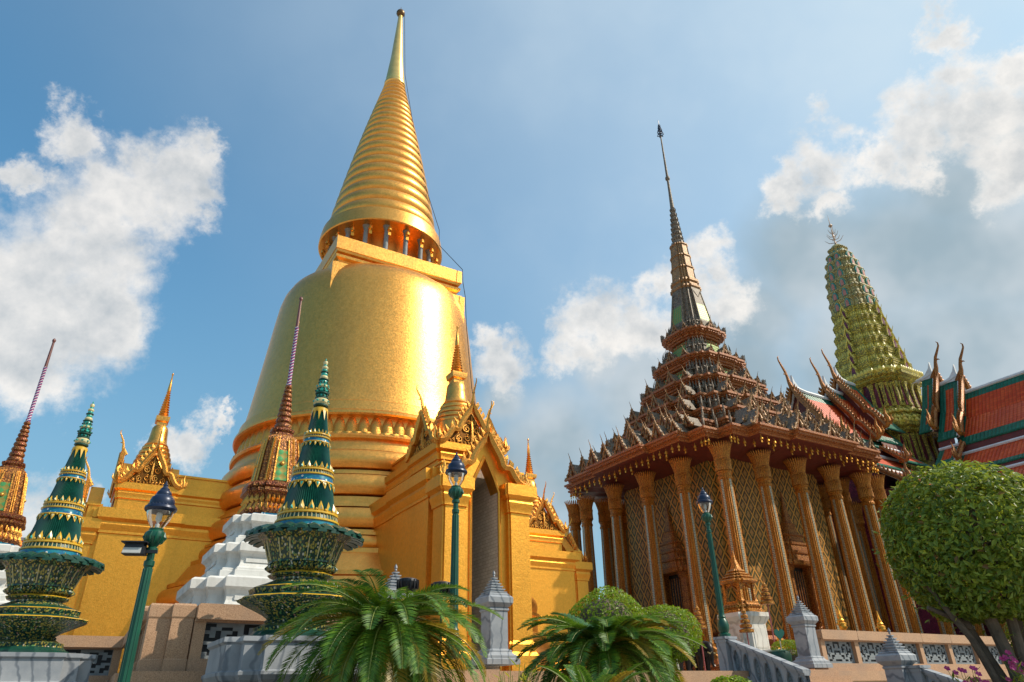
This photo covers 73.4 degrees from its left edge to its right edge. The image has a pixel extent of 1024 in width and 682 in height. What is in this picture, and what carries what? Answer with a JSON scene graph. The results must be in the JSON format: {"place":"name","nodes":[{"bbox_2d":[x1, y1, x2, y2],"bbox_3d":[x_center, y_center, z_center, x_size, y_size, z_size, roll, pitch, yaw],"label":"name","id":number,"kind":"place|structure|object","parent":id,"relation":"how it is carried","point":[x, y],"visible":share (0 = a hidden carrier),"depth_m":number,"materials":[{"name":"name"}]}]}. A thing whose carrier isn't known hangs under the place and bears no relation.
{"place":"outdoors","nodes":[
{"label":"outdoors","id":0,"kind":"place"},
{"bbox_2d":[117,481,176,681],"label":"lamp post","id":1,"kind":"object","parent":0,"point":[160,504],"visible":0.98,"depth_m":9.64,"materials":[{"name":"green metal"}]},
{"bbox_2d":[121,540,157,555],"bbox_3d":[-5.234,2.919,9.657,0.457,0.168,0.232,4,-28,-11],"label":"floodlight","id":2,"kind":"object","parent":1,"relation":"attached to","point":[134,548],"visible":1,"depth_m":9.60,"materials":[{"name":"metal"}]},
{"bbox_2d":[0,0,1023,598],"label":"sky","id":3,"kind":"structure","parent":0,"point":[171,170],"materials":[{"name":"blue"}]},
{"bbox_2d":[564,121,923,670],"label":"spired temple","id":4,"kind":"structure","parent":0,"point":[771,475],"depth_m":39.20,"materials":[{"name":"metal"}]},
{"bbox_2d":[659,501,695,635],"bbox_3d":[9.226,12.999,39.115,1.500,7.800,3.000,14,-31,-28],"label":"doorway","id":5,"kind":"structure","parent":4,"relation":"in","point":[673,558],"depth_m":38.71,"materials":[{"name":"gold metal"}]},
{"bbox_2d":[780,492,822,629],"bbox_3d":[15.561,12.144,37.763,3.000,7.800,1.500,14,-31,-28],"label":"doorway","id":6,"kind":"structure","parent":4,"relation":"in","point":[796,551],"depth_m":37.39,"materials":[{"name":"gold metal"}]},
{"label":"terrace","id":7,"kind":"structure","parent":0,"visible":0},
{"bbox_2d":[0,338,55,604],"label":"chedi","id":8,"kind":"structure","parent":7,"relation":"on","point":[13,482],"depth_m":17.75,"materials":[{"name":"multicoloured tile"}]},
{"bbox_2d":[55,635,123,681],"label":"granite parapet","id":9,"kind":"structure","parent":7,"relation":"on","point":[106,651],"depth_m":15.75,"materials":[{"name":"stone"}]},
{"bbox_2d":[122,606,148,670],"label":"granite parapet","id":10,"kind":"structure","parent":7,"relation":"on","point":[139,640],"depth_m":11.93,"materials":[{"name":"stone"}]},
{"bbox_2d":[136,603,173,670],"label":"granite pier","id":11,"kind":"structure","parent":7,"relation":"on","point":[155,636],"depth_m":10.91,"materials":[{"name":"beige stone"}]},
{"bbox_2d":[161,603,196,670],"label":"granite pier","id":12,"kind":"structure","parent":7,"relation":"on","point":[178,637],"depth_m":10.97,"materials":[{"name":"beige stone"}]},
{"bbox_2d":[176,297,327,605],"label":"chedi","id":13,"kind":"structure","parent":7,"relation":"on","point":[234,563],"depth_m":14.70,"materials":[{"name":"white stone"}]},
{"bbox_2d":[60,9,592,672],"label":"golden chedi","id":14,"kind":"structure","parent":7,"relation":"on","point":[382,325],"depth_m":27.27,"materials":[{"name":"gold metal"}]},
{"bbox_2d":[379,564,412,600],"bbox_3d":[-2.297,5.299,13.282,0.784,1.903,0.784,15,-31,-28],"label":"newel post","id":15,"kind":"object","parent":7,"relation":"on","point":[393,579],"visible":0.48,"depth_m":13.45,"materials":[{"name":"grey stone"}]},
{"bbox_2d":[471,571,519,665],"bbox_3d":[-0.367,5.689,14.182,0.752,1.826,0.752,15,-31,-28],"label":"newel post","id":16,"kind":"object","parent":7,"relation":"on","point":[494,596],"visible":0.95,"depth_m":13.95,"materials":[{"name":"grey stone"}]},
{"bbox_2d":[672,640,695,670],"bbox_3d":[4.794,8.984,19.551,0.621,0.894,1.280,12,-31,-25],"label":"elephant statue","id":17,"kind":"object","parent":7,"relation":"on","point":[688,662],"visible":0.17,"depth_m":19.29,"materials":[{"name":"brown metal"}]},
{"bbox_2d":[693,597,705,670],"bbox_3d":[5.554,8.651,20.235,0.408,2.175,0.402,-1,-28,0],"label":"tiered parasol","id":18,"kind":"object","parent":7,"relation":"on","point":[698,617],"visible":0.79,"depth_m":20.31,"materials":[{"name":"gold metal"}]},
{"bbox_2d":[691,641,715,670],"bbox_3d":[5.604,9.429,20.437,0.621,0.894,1.280,12,-31,-25],"label":"elephant statue","id":19,"kind":"object","parent":7,"relation":"on","point":[708,651],"visible":0.71,"depth_m":20.20,"materials":[{"name":"brown metal"}]},
{"bbox_2d":[717,550,769,649],"bbox_3d":[7.199,8.423,21.462,1.480,3.647,1.480,15,-31,-28],"label":"golden shrine","id":20,"kind":"object","parent":7,"relation":"on","point":[737,578],"visible":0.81,"depth_m":21.07,"materials":[{"name":"stone"}]},
{"bbox_2d":[739,599,753,644],"bbox_3d":[6.648,8.386,19.345,0.408,2.175,0.402,-1,-28,0],"label":"tiered parasol","id":21,"kind":"object","parent":7,"relation":"on","point":[746,627],"visible":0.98,"depth_m":19.43,"materials":[{"name":"gold metal"}]},
{"bbox_2d":[774,629,783,649],"bbox_3d":[7.499,8.600,19.069,0.320,1.105,0.059,6,-28,-13],"label":"heart sign","id":22,"kind":"object","parent":7,"relation":"on","point":[779,634],"visible":0.85,"depth_m":19.23,"materials":[{"name":"teal metal"}]},
{"bbox_2d":[768,650,791,661],"bbox_3d":[7.358,8.811,18.889,0.680,0.570,0.673,-1,-28,0],"label":"plant pot","id":23,"kind":"object","parent":7,"relation":"on","point":[785,654],"visible":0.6,"depth_m":18.71,"materials":[{"name":"green ceramic"}]},
{"bbox_2d":[771,639,797,661],"bbox_3d":[7.930,8.987,19.587,1.006,0.881,0.857,-1,-28,0],"label":"round hedge","id":24,"kind":"object","parent":7,"relation":"on","point":[794,653],"visible":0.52,"depth_m":19.50,"materials":[{"name":"green plant"}]},
{"bbox_2d":[786,596,832,668],"bbox_3d":[7.742,7.677,18.179,0.736,1.787,0.736,15,-31,-28],"label":"newel post","id":25,"kind":"object","parent":7,"relation":"on","point":[801,619],"visible":0.99,"depth_m":17.97,"materials":[{"name":"grey stone"}]},
{"bbox_2d":[836,606,847,629],"bbox_3d":[10.646,9.541,21.965,0.840,1.989,0.840,14,-31,-28],"label":"guardian statue","id":26,"kind":"object","parent":7,"relation":"on","point":[841,623],"visible":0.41,"depth_m":22.11,"materials":[{"name":"gold metal"}]},
{"bbox_2d":[876,611,886,631],"bbox_3d":[12.234,9.872,22.562,0.798,1.890,0.798,15,-31,-28],"label":"guardian statue","id":27,"kind":"object","parent":7,"relation":"on","point":[880,626],"visible":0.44,"depth_m":22.71,"materials":[{"name":"gold metal"}]},
{"bbox_2d":[777,218,1023,635],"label":"cruciform temple","id":28,"kind":"structure","parent":7,"relation":"on","point":[877,383],"depth_m":52.88,"materials":[{"name":"green ceramic"}]},
{"label":"ground","id":29,"kind":"structure","parent":0,"visible":0},
{"bbox_2d":[0,402,104,681],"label":"spire","id":30,"kind":"object","parent":29,"relation":"on","point":[47,566],"visible":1,"depth_m":11.86,"materials":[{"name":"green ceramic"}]},
{"bbox_2d":[201,359,363,681],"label":"spire","id":31,"kind":"object","parent":29,"relation":"on","point":[305,536],"visible":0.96,"depth_m":10.32,"materials":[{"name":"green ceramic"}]},
{"bbox_2d":[418,669,509,681],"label":"stone steps","id":32,"kind":"structure","parent":29,"relation":"on","point":[490,675],"depth_m":12.26,"materials":[{"name":"stone"}]},
{"bbox_2d":[430,581,449,668],"bbox_3d":[-1.296,5.329,12.464,0.420,1.850,0.420,-1,-28,0],"label":"spot lamp","id":33,"kind":"object","parent":32,"relation":"on","point":[443,590],"visible":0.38,"depth_m":12.69,"materials":[{"name":"metal"}]},
{"bbox_2d":[445,452,467,658],"bbox_3d":[-1.069,3.886,12.876,0.444,3.760,0.444,-1,-28,0],"label":"lamp post","id":34,"kind":"object","parent":32,"relation":"on","point":[456,469],"visible":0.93,"depth_m":13.09,"materials":[{"name":"teal metal"}]},
{"bbox_2d":[106,671,1008,681],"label":"terrace wall","id":35,"kind":"structure","parent":29,"relation":"on","point":[195,676],"depth_m":15.22,"materials":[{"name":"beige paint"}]},
{"bbox_2d":[185,603,419,670],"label":"granite parapet","id":36,"kind":"structure","parent":35,"relation":"on","point":[212,622],"depth_m":11.26,"materials":[{"name":"stone"}]},
{"bbox_2d":[396,577,418,596],"bbox_3d":[-1.937,5.273,12.501,0.420,1.850,0.420,-1,-28,0],"label":"spot lamp","id":37,"kind":"object","parent":35,"relation":"on","point":[411,583],"visible":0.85,"depth_m":12.73,"materials":[{"name":"metal"}]},
{"bbox_2d":[713,636,810,681],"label":"stair rail","id":38,"kind":"object","parent":35,"relation":"on","point":[734,654],"visible":0.99,"depth_m":15.99,"materials":[{"name":"grey stone"}]},
{"bbox_2d":[696,488,730,636],"bbox_3d":[5.224,5.653,17.856,0.444,3.760,0.444,-1,-28,0],"label":"lamp post","id":39,"kind":"object","parent":38,"relation":"on","point":[704,500],"visible":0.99,"depth_m":17.75,"materials":[{"name":"teal metal"}]},
{"bbox_2d":[815,629,1011,670],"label":"granite parapet","id":40,"kind":"structure","parent":35,"relation":"on","point":[845,650],"depth_m":19.98,"materials":[{"name":"stone"}]},
{"bbox_2d":[809,670,852,681],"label":"stone steps","id":41,"kind":"structure","parent":29,"relation":"on","point":[824,676],"depth_m":16.64,"materials":[{"name":"stone"}]},
{"bbox_2d":[875,628,916,681],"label":"newel post","id":42,"kind":"object","parent":41,"relation":"on","point":[894,658],"visible":0.99,"depth_m":15.74,"materials":[{"name":"grey stone"}]},
{"bbox_2d":[905,665,962,681],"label":"stair rail","id":43,"kind":"object","parent":29,"relation":"on","point":[920,673],"visible":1,"depth_m":15.33,"materials":[{"name":"grey stone"}]},
{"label":"planting bed","id":44,"kind":"structure","parent":29,"relation":"on","visible":0},
{"bbox_2d":[257,568,502,681],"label":"cycad","id":45,"kind":"object","parent":44,"relation":"on","point":[377,639],"visible":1,"depth_m":7.76,"materials":[{"name":"green plant"}]},
{"bbox_2d":[488,659,537,681],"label":"croton plant","id":46,"kind":"object","parent":44,"relation":"on","point":[522,678],"visible":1,"depth_m":7.98,"materials":[{"name":"green plant"}]},
{"bbox_2d":[537,662,649,681],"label":"cycad","id":47,"kind":"object","parent":44,"relation":"on","point":[576,674],"visible":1,"depth_m":6.75,"materials":[{"name":"green plant"}]},
{"bbox_2d":[568,585,644,646],"bbox_3d":[1.562,5.215,11.134,1.366,2.344,1.323,-1,-28,0],"label":"clipped shrub","id":48,"kind":"object","parent":44,"relation":"on","point":[604,606],"visible":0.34,"depth_m":11.20,"materials":[{"name":"green plant"}]},
{"bbox_2d":[510,612,706,681],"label":"cycad","id":49,"kind":"object","parent":44,"relation":"on","point":[599,648],"visible":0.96,"depth_m":8.62,"materials":[{"name":"green plant"}]},
{"bbox_2d":[637,604,703,680],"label":"clipped shrub","id":50,"kind":"object","parent":44,"relation":"on","point":[686,628],"visible":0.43,"depth_m":11.62,"materials":[{"name":"green plant"}]},
{"bbox_2d":[710,675,751,681],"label":"clipped shrub","id":51,"kind":"object","parent":44,"relation":"on","point":[729,678],"visible":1,"depth_m":9.77,"materials":[{"name":"green plant"}]},
{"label":"tree bed","id":52,"kind":"structure","parent":29,"relation":"on","visible":0},
{"bbox_2d":[872,459,1023,681],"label":"clipped tree","id":53,"kind":"object","parent":52,"relation":"on","point":[963,550],"visible":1,"depth_m":9.99,"materials":[{"name":"green plant"}]},
{"bbox_2d":[944,665,988,681],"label":"orchid plant","id":54,"kind":"object","parent":52,"relation":"on","point":[973,678],"visible":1,"depth_m":9.26,"materials":[{"name":"purple plant"}]},
{"bbox_2d":[999,650,1023,681],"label":"orchid plant","id":55,"kind":"object","parent":52,"relation":"on","point":[1014,666],"visible":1,"depth_m":9.20,"materials":[{"name":"purple plant"}]},
{"bbox_2d":[1004,620,1023,650],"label":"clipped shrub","id":56,"kind":"object","parent":52,"relation":"on","point":[1007,634],"visible":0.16,"depth_m":11.28,"materials":[{"name":"green plant"}]},
{"bbox_3d":[7.771,9.368,20.059,0.600,0.650,0.600,15,-31,-28],"label":"parasol block","id":57,"kind":"object","parent":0,"visible":0},
{"bbox_2d":[760,575,775,647],"bbox_3d":[7.742,8.116,20.713,0.408,2.175,0.402,-1,-28,0],"label":"tiered parasol","id":58,"kind":"object","parent":57,"relation":"on","point":[766,598],"visible":0.98,"depth_m":20.77,"materials":[{"name":"gold metal"}]}
]}

